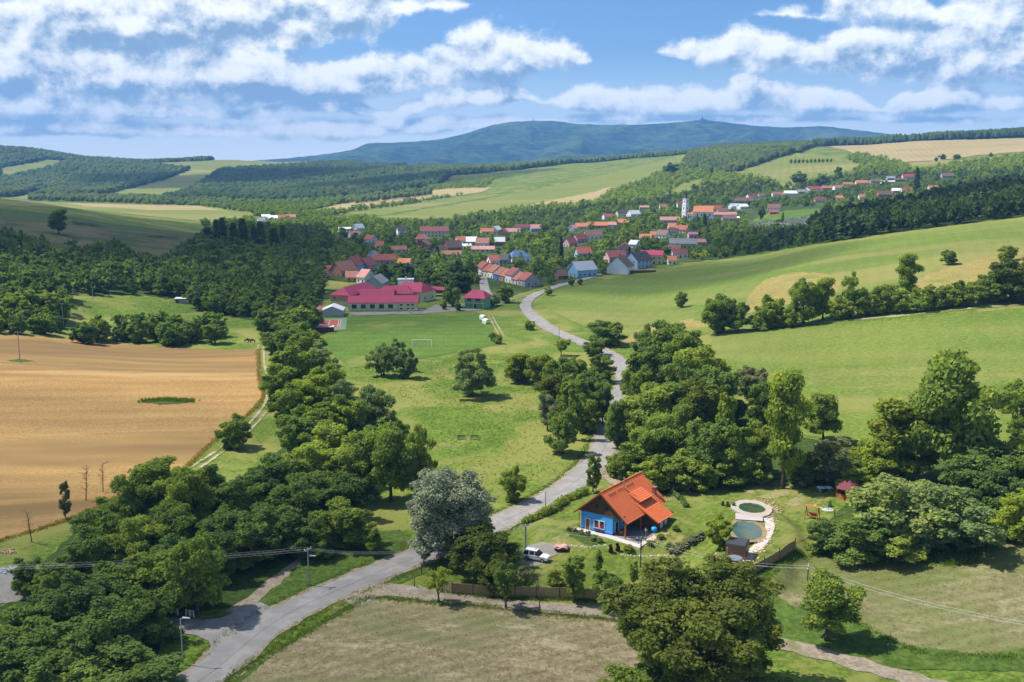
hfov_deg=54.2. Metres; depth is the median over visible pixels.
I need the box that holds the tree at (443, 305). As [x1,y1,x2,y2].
[439,301,446,308]
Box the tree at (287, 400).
[265,382,306,425]
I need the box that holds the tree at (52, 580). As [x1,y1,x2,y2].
[27,561,79,594]
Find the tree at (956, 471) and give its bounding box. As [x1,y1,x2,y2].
[937,453,999,504]
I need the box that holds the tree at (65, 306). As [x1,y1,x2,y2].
[56,293,71,317]
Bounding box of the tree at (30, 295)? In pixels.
[13,287,42,307]
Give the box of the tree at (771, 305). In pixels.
[759,294,785,327]
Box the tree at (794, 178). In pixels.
[790,171,806,182]
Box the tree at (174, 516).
[124,498,196,548]
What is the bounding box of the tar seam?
[199,439,607,680]
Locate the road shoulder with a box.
[176,310,629,681]
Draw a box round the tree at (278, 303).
[269,298,292,314]
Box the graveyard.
[749,209,819,227]
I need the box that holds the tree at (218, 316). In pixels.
[205,311,227,336]
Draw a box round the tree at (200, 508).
[153,466,220,528]
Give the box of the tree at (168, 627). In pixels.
[137,593,185,645]
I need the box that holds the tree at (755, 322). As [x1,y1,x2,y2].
[745,306,773,330]
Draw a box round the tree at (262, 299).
[252,296,269,311]
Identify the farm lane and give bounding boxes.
[340,582,948,681]
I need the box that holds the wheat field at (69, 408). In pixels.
[0,334,262,538]
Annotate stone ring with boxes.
[731,500,772,517]
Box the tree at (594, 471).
[585,454,601,491]
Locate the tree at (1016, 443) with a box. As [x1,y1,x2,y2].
[978,435,1023,459]
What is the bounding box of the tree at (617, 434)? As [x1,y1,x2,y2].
[604,401,630,446]
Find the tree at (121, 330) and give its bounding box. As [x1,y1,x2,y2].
[112,320,129,340]
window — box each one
[594,519,598,528]
[599,520,604,529]
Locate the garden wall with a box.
[630,270,655,273]
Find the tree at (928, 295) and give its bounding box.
[910,284,944,310]
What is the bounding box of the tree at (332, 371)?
[307,361,349,396]
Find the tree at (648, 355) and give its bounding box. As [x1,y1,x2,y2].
[621,345,672,385]
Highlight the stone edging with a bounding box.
[620,553,674,556]
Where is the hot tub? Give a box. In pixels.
[727,547,742,563]
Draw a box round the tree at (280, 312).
[274,307,283,314]
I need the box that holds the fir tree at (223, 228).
[218,217,227,239]
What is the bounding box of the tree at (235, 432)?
[214,413,252,448]
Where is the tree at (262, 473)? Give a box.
[229,462,288,497]
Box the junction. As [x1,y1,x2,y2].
[167,602,272,652]
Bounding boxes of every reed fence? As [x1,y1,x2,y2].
[442,581,604,599]
[750,538,795,573]
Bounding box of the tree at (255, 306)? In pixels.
[251,301,270,319]
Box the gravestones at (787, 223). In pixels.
[751,216,808,226]
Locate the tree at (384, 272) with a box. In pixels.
[375,265,390,277]
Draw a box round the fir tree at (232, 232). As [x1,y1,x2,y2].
[226,222,240,244]
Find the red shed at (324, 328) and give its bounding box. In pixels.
[313,325,334,331]
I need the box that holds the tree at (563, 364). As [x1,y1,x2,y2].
[542,354,578,379]
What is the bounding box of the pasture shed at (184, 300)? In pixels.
[174,297,189,303]
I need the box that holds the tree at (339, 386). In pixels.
[323,379,358,406]
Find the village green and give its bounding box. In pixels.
[326,172,1023,299]
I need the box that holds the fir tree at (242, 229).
[236,218,248,241]
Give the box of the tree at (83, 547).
[54,525,116,575]
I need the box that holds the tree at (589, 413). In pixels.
[579,393,601,432]
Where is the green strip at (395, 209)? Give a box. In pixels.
[346,194,499,214]
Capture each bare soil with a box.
[550,536,566,543]
[698,489,718,493]
[744,484,770,492]
[756,488,789,498]
[786,497,805,506]
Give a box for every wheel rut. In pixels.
[191,344,268,466]
[200,346,273,466]
[491,314,504,335]
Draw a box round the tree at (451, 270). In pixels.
[442,266,455,272]
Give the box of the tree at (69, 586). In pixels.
[21,570,94,622]
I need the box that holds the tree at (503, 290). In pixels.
[495,284,514,302]
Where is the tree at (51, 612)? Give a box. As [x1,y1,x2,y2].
[0,600,69,626]
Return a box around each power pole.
[15,331,20,359]
[304,547,315,585]
[521,524,530,548]
[637,537,645,567]
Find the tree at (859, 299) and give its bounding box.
[853,287,881,315]
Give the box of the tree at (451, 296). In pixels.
[442,280,460,306]
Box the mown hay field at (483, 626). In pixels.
[231,598,757,681]
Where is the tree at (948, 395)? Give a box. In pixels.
[898,346,1021,486]
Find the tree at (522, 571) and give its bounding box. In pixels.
[517,566,534,586]
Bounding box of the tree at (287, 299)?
[277,295,291,304]
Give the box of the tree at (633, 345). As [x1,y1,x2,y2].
[630,323,650,364]
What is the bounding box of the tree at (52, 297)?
[39,289,59,309]
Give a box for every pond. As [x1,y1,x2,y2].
[732,521,761,538]
[739,504,765,512]
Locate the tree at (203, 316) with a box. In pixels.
[195,311,219,338]
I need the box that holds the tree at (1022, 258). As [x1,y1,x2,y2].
[1017,255,1023,291]
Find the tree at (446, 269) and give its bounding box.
[437,267,454,286]
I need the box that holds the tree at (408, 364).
[394,347,417,377]
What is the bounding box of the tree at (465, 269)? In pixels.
[450,260,469,272]
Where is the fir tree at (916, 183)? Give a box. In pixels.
[912,167,920,193]
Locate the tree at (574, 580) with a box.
[561,555,585,602]
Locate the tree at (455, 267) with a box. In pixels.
[451,263,462,273]
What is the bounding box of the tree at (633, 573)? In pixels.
[629,561,638,581]
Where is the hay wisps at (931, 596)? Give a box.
[772,541,1023,658]
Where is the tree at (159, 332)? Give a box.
[154,321,176,342]
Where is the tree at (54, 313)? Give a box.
[52,311,61,318]
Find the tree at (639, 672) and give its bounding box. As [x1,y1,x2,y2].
[598,662,677,681]
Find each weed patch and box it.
[8,359,31,361]
[148,401,183,404]
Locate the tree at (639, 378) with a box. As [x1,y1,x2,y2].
[620,364,652,411]
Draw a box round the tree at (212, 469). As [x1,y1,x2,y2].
[200,463,225,517]
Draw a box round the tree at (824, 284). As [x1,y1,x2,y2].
[815,277,835,319]
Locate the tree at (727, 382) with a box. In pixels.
[697,364,750,421]
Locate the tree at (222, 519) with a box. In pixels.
[194,508,259,553]
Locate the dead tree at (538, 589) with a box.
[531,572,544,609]
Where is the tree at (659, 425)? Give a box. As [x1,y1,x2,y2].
[636,403,705,464]
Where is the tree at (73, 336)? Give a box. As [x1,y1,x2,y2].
[68,323,92,343]
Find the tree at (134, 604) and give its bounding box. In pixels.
[104,584,165,641]
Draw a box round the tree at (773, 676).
[748,671,795,681]
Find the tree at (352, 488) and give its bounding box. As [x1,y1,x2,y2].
[318,472,373,508]
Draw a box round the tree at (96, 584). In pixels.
[63,573,132,621]
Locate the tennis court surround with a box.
[325,318,346,329]
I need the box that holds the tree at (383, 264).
[379,263,392,279]
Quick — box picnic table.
[616,529,628,535]
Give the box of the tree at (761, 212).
[757,206,765,218]
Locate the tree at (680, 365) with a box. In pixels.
[655,355,702,420]
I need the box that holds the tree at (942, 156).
[938,154,946,158]
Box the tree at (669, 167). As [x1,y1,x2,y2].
[662,162,679,173]
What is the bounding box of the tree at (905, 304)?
[884,289,913,312]
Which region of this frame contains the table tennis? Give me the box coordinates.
[816,486,832,491]
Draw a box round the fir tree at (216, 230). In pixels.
[211,219,221,238]
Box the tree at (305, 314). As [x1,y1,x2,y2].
[289,306,315,326]
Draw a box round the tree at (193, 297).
[186,287,208,309]
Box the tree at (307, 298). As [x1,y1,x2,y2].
[297,291,315,305]
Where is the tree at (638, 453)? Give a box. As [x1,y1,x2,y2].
[618,427,671,472]
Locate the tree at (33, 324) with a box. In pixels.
[25,315,46,333]
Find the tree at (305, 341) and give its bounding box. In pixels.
[286,329,327,359]
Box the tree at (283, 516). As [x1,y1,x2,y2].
[245,501,308,560]
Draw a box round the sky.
[0,0,1023,160]
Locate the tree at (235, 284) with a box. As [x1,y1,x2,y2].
[225,280,241,290]
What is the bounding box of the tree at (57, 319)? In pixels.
[50,315,63,330]
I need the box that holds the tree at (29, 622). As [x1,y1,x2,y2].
[0,604,52,664]
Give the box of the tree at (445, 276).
[438,271,453,287]
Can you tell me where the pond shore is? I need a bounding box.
[730,519,766,541]
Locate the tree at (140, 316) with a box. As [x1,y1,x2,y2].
[131,311,147,324]
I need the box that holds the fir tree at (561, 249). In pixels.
[557,236,563,258]
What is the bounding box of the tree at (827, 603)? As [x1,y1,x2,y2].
[800,566,866,641]
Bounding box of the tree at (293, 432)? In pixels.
[274,414,317,453]
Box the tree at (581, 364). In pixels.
[568,356,589,378]
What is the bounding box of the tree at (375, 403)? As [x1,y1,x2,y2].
[351,384,398,429]
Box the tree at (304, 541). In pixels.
[277,516,328,559]
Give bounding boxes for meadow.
[0,201,255,221]
[381,155,684,220]
[545,217,1023,335]
[653,178,703,199]
[710,307,1023,448]
[737,153,859,188]
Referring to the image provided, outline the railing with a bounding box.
[185,609,193,617]
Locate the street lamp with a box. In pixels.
[180,617,189,662]
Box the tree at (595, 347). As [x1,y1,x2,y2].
[582,337,605,355]
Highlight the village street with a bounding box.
[479,275,493,298]
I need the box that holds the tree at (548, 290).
[544,286,553,295]
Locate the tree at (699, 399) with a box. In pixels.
[671,375,724,435]
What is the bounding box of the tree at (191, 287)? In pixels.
[181,282,199,297]
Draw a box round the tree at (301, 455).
[281,444,330,473]
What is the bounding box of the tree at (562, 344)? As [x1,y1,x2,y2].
[554,339,570,355]
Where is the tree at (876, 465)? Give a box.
[849,429,915,480]
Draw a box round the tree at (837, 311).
[825,297,855,319]
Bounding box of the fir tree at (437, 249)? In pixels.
[434,247,439,257]
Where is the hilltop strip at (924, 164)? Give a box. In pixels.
[907,155,1003,171]
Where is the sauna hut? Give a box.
[725,537,749,558]
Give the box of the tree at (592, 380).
[574,370,607,400]
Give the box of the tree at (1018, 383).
[997,378,1023,424]
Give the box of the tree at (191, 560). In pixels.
[158,528,231,615]
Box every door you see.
[585,518,589,529]
[615,520,618,533]
[660,519,666,528]
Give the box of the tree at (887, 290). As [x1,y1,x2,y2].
[869,284,899,313]
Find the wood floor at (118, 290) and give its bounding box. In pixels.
[0,249,323,329]
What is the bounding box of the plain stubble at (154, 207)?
[68,203,216,209]
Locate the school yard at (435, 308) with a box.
[350,303,480,315]
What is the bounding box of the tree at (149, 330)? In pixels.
[142,317,163,340]
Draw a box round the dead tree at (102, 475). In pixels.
[97,462,107,491]
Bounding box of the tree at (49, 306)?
[38,300,57,315]
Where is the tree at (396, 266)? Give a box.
[389,262,407,281]
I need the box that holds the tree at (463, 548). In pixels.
[444,524,524,584]
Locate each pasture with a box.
[0,208,196,235]
[1,159,63,174]
[115,160,306,194]
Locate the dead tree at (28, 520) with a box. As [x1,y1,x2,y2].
[21,510,35,541]
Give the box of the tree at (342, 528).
[308,496,376,548]
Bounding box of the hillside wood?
[0,221,336,316]
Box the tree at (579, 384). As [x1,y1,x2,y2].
[556,373,592,414]
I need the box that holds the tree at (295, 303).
[290,299,299,307]
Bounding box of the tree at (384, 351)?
[364,342,394,375]
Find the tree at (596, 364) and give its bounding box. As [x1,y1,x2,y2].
[588,354,616,382]
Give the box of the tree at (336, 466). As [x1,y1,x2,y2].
[315,435,355,473]
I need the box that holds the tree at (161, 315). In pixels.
[143,310,170,337]
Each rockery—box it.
[645,529,669,546]
[664,491,691,500]
[742,523,777,563]
[754,498,782,524]
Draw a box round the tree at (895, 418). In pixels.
[866,396,956,481]
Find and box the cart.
[554,544,569,551]
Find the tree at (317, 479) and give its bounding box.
[285,470,345,521]
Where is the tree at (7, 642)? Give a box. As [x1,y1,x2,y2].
[0,632,27,681]
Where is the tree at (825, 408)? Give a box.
[802,392,843,440]
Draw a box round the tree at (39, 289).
[23,283,43,294]
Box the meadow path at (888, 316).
[710,304,1020,333]
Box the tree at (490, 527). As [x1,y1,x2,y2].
[455,516,494,537]
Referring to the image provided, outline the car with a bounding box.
[522,546,550,562]
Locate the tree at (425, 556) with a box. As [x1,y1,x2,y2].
[416,534,433,562]
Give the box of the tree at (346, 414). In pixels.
[332,394,373,435]
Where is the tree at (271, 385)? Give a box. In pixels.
[257,363,298,399]
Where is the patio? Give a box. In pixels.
[743,551,753,560]
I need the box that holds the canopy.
[431,286,444,291]
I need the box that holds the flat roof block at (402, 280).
[397,276,413,284]
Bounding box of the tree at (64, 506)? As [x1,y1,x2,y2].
[58,480,71,518]
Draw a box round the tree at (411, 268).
[405,262,414,276]
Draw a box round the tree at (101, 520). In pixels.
[67,508,123,560]
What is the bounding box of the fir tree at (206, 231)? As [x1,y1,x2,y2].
[201,227,211,236]
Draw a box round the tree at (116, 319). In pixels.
[110,313,136,340]
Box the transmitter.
[693,115,711,121]
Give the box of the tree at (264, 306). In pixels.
[257,305,269,311]
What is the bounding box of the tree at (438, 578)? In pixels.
[425,566,452,601]
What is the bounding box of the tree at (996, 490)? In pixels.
[970,467,1023,512]
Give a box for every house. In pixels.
[256,218,265,222]
[261,213,269,219]
[268,215,277,219]
[285,214,296,219]
[321,264,331,274]
[329,259,357,276]
[345,269,358,281]
[346,254,364,271]
[347,230,360,237]
[351,223,364,230]
[356,267,374,282]
[361,255,377,270]
[364,234,377,241]
[365,272,388,288]
[367,249,378,257]
[373,253,396,263]
[374,240,383,248]
[390,244,406,252]
[396,226,406,234]
[396,257,413,265]
[415,234,428,241]
[416,238,431,250]
[420,225,448,236]
[432,243,447,253]
[441,249,461,257]
[443,239,462,250]
[454,236,465,243]
[466,236,476,244]
[471,246,494,251]
[476,237,488,245]
[477,260,490,274]
[480,227,493,233]
[481,263,494,276]
[486,254,499,264]
[487,263,501,278]
[492,225,501,233]
[492,266,506,279]
[494,236,504,245]
[498,227,507,234]
[499,252,511,263]
[499,268,508,281]
[505,266,522,283]
[506,227,519,234]
[510,249,530,261]
[511,271,523,284]
[515,223,529,229]
[517,271,540,286]
[530,223,541,231]
[554,269,568,278]
[563,236,577,246]
[567,224,577,230]
[567,259,597,277]
[572,232,588,242]
[573,471,672,539]
[574,246,591,256]
[575,223,587,228]
[583,229,602,238]
[587,222,607,227]
[601,213,612,218]
[603,249,626,262]
[607,254,634,274]
[608,221,616,226]
[615,209,627,216]
[617,218,628,224]
[617,241,631,253]
[626,209,640,216]
[626,250,652,268]
[628,239,639,247]
[639,205,648,208]
[639,233,651,240]
[641,249,663,263]
[649,230,656,237]
[655,229,670,238]
[659,216,679,222]
[664,243,681,254]
[666,254,676,264]
[667,223,675,228]
[667,227,678,235]
[669,237,696,247]
[670,247,688,257]
[674,225,689,232]
[687,231,697,237]
[697,238,706,244]
[708,205,721,211]
[714,212,736,216]
[716,208,727,211]
[721,215,736,220]
[728,203,738,208]
[734,197,752,202]
[737,204,748,208]
[746,194,758,198]
[758,193,765,197]
[767,203,780,210]
[768,210,778,214]
[771,192,783,195]
[783,190,796,195]
[797,189,805,193]
[806,186,821,190]
[813,196,827,202]
[821,185,832,189]
[832,185,843,189]
[835,195,843,199]
[842,182,853,187]
[854,180,868,184]
[857,194,864,198]
[869,179,882,183]
[875,190,892,197]
[886,175,895,179]
[890,187,900,193]
[893,178,907,180]
[900,187,912,192]
[901,174,915,178]
[927,185,938,189]
[940,172,953,177]
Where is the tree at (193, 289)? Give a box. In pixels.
[187,285,205,303]
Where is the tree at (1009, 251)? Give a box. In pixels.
[997,245,1018,258]
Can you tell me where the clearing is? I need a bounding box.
[13,194,29,199]
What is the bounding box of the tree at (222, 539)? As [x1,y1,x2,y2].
[190,529,240,582]
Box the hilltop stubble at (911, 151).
[828,138,1023,161]
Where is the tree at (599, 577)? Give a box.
[591,569,623,591]
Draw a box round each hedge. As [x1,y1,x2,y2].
[521,485,589,523]
[665,485,689,507]
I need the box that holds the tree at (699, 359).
[672,345,731,379]
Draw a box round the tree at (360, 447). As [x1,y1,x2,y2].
[334,425,382,489]
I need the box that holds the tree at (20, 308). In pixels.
[14,302,32,323]
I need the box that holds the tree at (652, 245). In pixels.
[646,240,660,249]
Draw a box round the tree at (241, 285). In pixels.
[237,283,248,289]
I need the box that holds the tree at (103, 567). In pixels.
[91,560,152,598]
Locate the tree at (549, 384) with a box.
[532,372,575,404]
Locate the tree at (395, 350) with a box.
[386,338,406,368]
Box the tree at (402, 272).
[396,268,407,281]
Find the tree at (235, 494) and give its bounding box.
[212,474,270,521]
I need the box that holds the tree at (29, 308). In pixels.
[26,306,40,316]
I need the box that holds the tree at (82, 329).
[75,321,99,344]
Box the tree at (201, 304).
[195,293,207,310]
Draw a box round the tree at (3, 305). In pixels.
[0,302,13,312]
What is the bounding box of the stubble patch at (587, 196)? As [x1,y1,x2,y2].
[531,186,610,205]
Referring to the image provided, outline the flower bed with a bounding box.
[567,530,606,544]
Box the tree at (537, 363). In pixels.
[523,354,553,381]
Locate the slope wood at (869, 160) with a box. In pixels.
[699,150,1023,187]
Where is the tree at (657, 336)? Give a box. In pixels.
[636,319,688,363]
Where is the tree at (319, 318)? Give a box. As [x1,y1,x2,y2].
[307,305,324,329]
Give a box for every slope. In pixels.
[0,220,134,248]
[38,234,192,263]
[69,219,192,239]
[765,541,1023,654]
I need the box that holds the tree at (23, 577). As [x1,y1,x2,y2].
[8,556,49,595]
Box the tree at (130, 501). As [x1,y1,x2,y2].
[91,473,158,520]
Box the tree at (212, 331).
[201,319,228,343]
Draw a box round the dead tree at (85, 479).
[79,464,90,500]
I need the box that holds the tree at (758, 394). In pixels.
[744,381,771,424]
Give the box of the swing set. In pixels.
[804,504,819,520]
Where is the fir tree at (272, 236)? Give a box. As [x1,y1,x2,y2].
[266,227,279,248]
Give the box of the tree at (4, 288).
[0,284,18,296]
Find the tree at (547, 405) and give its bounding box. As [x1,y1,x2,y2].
[537,393,559,429]
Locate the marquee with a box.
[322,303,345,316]
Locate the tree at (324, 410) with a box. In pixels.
[290,401,343,434]
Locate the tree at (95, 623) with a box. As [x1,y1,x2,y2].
[55,595,140,668]
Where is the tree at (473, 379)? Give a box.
[451,346,497,396]
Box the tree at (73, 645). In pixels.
[11,622,93,679]
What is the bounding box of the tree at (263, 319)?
[251,308,277,336]
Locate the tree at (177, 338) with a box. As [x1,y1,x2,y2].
[160,322,187,345]
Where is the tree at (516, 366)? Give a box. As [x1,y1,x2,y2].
[503,353,534,381]
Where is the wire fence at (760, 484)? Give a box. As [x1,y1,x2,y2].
[673,477,833,492]
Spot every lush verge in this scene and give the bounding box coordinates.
[233,604,353,681]
[258,529,411,605]
[385,525,515,583]
[609,545,1023,671]
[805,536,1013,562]
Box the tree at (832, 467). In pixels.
[803,436,860,481]
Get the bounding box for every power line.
[0,547,306,569]
[308,525,523,553]
[528,524,627,538]
[644,537,806,567]
[806,566,1023,624]
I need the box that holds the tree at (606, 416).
[604,400,630,421]
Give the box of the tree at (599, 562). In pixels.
[593,549,603,571]
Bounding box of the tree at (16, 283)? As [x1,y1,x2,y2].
[13,280,19,287]
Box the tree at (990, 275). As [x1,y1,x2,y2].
[975,271,1007,299]
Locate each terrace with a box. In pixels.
[577,527,642,549]
[613,526,652,543]
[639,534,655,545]
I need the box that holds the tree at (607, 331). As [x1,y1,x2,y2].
[586,320,628,344]
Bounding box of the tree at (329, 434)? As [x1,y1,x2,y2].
[300,419,347,471]
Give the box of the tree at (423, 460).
[397,422,437,491]
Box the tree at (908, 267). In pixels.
[895,253,924,298]
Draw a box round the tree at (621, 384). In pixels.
[619,377,628,394]
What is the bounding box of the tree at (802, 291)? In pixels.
[786,277,824,323]
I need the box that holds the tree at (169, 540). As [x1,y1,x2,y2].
[148,533,189,569]
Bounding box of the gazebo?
[835,479,862,500]
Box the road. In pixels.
[174,274,627,681]
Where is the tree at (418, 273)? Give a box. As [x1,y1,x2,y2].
[415,265,428,277]
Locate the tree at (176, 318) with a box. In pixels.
[164,313,184,325]
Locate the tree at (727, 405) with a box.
[715,392,737,449]
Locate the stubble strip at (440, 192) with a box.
[316,187,491,209]
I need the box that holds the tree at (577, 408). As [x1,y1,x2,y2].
[566,388,582,433]
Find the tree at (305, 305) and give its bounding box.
[293,301,313,311]
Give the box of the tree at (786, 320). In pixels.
[776,308,797,326]
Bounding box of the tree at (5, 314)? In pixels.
[0,307,12,325]
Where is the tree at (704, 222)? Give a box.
[700,213,707,227]
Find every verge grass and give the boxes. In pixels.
[185,418,620,672]
[216,594,617,681]
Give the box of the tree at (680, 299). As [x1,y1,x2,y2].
[674,291,687,306]
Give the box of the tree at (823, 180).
[814,175,829,185]
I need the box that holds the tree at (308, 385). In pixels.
[275,373,333,409]
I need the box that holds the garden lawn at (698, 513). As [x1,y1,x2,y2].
[427,482,844,599]
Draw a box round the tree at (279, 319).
[276,310,296,327]
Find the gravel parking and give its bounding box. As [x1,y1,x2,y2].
[521,542,561,565]
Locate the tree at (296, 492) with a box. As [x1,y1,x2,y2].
[265,474,326,518]
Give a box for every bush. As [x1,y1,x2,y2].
[0,644,62,681]
[15,649,125,681]
[78,639,188,681]
[123,659,177,681]
[306,534,333,559]
[524,320,534,329]
[546,569,564,586]
[667,546,679,553]
[671,545,682,553]
[674,542,684,548]
[679,541,689,548]
[682,538,693,544]
[687,538,697,545]
[689,533,698,541]
[694,533,704,540]
[698,530,706,536]
[806,517,851,554]
[821,506,911,566]
[845,472,964,552]
[870,524,927,563]
[897,483,1009,549]
[987,488,1023,541]
[1006,417,1023,441]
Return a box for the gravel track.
[225,507,360,612]
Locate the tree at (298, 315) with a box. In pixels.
[284,313,310,327]
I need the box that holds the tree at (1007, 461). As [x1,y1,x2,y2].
[944,441,1023,496]
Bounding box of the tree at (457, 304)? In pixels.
[454,300,462,309]
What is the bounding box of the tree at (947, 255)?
[939,249,957,264]
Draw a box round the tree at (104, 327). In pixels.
[86,314,111,341]
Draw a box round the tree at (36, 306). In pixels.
[33,304,46,314]
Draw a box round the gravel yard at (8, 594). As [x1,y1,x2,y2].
[0,571,31,602]
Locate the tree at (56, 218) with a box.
[46,209,66,234]
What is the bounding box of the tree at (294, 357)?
[268,345,322,379]
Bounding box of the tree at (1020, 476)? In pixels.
[1010,457,1023,492]
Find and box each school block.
[357,289,394,294]
[381,285,413,294]
[400,282,436,301]
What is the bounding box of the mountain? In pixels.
[255,121,891,164]
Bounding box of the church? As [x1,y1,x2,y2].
[682,191,713,219]
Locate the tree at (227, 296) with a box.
[223,294,232,311]
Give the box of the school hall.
[347,295,418,310]
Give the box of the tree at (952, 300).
[931,284,961,307]
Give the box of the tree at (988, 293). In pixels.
[973,279,1006,302]
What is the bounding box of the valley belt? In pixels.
[27,186,432,204]
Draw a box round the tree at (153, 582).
[109,548,176,606]
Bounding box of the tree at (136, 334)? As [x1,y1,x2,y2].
[125,318,145,342]
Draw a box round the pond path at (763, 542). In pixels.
[749,518,774,551]
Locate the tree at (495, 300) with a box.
[491,295,500,305]
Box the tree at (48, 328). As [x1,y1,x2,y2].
[31,312,58,334]
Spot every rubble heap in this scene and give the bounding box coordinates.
[0,548,16,553]
[0,565,16,573]
[397,585,421,593]
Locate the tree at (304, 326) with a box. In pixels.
[281,313,309,331]
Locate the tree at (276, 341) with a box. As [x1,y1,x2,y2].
[259,322,303,355]
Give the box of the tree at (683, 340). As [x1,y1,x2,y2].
[662,329,704,355]
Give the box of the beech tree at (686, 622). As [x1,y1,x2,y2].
[596,552,787,681]
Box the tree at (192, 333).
[181,317,203,342]
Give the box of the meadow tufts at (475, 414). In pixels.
[359,353,575,496]
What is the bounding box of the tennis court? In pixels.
[320,320,340,326]
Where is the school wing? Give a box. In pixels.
[330,282,376,306]
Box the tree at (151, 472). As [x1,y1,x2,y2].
[118,455,189,519]
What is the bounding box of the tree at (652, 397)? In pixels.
[619,381,684,431]
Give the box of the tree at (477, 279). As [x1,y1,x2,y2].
[474,273,481,283]
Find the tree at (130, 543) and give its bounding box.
[95,514,178,566]
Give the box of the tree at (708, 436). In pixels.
[686,415,736,467]
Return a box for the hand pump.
[822,502,833,511]
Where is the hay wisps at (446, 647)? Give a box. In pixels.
[230,596,637,681]
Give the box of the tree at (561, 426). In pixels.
[543,409,579,453]
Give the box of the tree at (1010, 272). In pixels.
[988,257,1023,301]
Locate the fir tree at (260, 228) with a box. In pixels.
[256,221,267,241]
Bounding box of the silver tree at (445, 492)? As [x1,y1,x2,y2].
[406,465,497,558]
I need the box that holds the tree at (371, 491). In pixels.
[346,469,379,498]
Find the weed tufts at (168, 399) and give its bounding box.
[137,396,200,402]
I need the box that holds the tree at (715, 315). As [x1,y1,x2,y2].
[701,293,737,333]
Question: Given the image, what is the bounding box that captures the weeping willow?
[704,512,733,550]
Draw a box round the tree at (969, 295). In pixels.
[951,280,982,305]
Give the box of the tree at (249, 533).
[226,510,285,569]
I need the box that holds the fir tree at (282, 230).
[278,224,288,242]
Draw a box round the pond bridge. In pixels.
[735,513,762,521]
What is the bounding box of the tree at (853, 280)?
[836,271,866,316]
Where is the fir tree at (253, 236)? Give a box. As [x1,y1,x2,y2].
[248,226,260,244]
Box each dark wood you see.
[742,172,1023,254]
[750,174,1023,245]
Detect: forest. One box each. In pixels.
[0,145,213,196]
[162,159,496,198]
[424,139,828,172]
[682,141,815,172]
[812,127,1023,146]
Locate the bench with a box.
[470,435,478,439]
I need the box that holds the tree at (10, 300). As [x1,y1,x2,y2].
[0,293,30,318]
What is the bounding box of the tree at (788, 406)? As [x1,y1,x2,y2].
[764,369,813,488]
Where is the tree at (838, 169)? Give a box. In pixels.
[834,166,841,177]
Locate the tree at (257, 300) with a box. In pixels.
[251,297,267,310]
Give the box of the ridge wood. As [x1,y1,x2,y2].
[272,176,494,210]
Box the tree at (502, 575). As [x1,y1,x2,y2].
[490,561,521,607]
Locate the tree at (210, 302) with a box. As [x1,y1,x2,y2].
[201,291,220,313]
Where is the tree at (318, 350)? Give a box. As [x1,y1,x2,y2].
[307,341,345,372]
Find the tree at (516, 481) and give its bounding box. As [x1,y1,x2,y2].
[498,464,526,501]
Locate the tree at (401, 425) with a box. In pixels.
[392,419,409,441]
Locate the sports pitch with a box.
[324,311,499,367]
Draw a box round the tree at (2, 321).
[0,315,5,331]
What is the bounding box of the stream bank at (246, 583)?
[0,338,353,663]
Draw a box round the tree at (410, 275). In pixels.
[407,272,415,279]
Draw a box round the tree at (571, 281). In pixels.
[567,276,574,285]
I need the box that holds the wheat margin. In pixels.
[0,348,265,541]
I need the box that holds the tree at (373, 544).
[365,527,382,555]
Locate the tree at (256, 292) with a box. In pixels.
[240,289,265,307]
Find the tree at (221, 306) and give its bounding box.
[210,295,229,313]
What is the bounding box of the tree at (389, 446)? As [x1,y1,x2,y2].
[365,419,420,501]
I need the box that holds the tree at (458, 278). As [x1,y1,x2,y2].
[449,270,472,292]
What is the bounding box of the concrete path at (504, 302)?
[488,295,527,307]
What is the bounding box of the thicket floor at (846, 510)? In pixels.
[619,345,1022,539]
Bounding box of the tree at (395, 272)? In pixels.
[392,267,406,278]
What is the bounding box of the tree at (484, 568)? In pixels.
[470,547,511,593]
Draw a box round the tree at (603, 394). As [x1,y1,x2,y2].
[589,379,613,423]
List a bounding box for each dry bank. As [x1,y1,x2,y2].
[612,318,705,347]
[745,272,842,312]
[914,252,1023,292]
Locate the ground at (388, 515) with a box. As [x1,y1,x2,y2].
[0,137,1023,681]
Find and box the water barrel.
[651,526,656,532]
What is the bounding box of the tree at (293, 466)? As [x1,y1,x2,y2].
[251,451,308,490]
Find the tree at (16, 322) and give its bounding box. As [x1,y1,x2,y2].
[6,313,27,333]
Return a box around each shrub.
[488,331,495,339]
[493,333,502,343]
[584,530,591,536]
[590,534,597,541]
[596,537,603,542]
[604,453,631,478]
[615,543,619,550]
[622,544,634,552]
[627,461,669,490]
[646,540,652,545]
[651,448,700,490]
[656,533,664,539]
[664,541,674,549]
[672,524,678,531]
[677,452,721,491]
[707,454,751,486]
[736,447,774,484]
[785,452,820,486]
[834,466,873,491]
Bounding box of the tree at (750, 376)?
[736,365,768,396]
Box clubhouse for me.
[462,290,492,308]
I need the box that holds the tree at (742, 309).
[726,302,750,331]
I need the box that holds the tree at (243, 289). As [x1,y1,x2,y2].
[233,288,251,311]
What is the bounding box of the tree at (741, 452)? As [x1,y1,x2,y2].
[720,426,765,483]
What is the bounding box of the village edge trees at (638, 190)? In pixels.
[499,162,710,214]
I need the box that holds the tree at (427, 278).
[420,268,439,285]
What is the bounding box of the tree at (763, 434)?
[739,418,773,458]

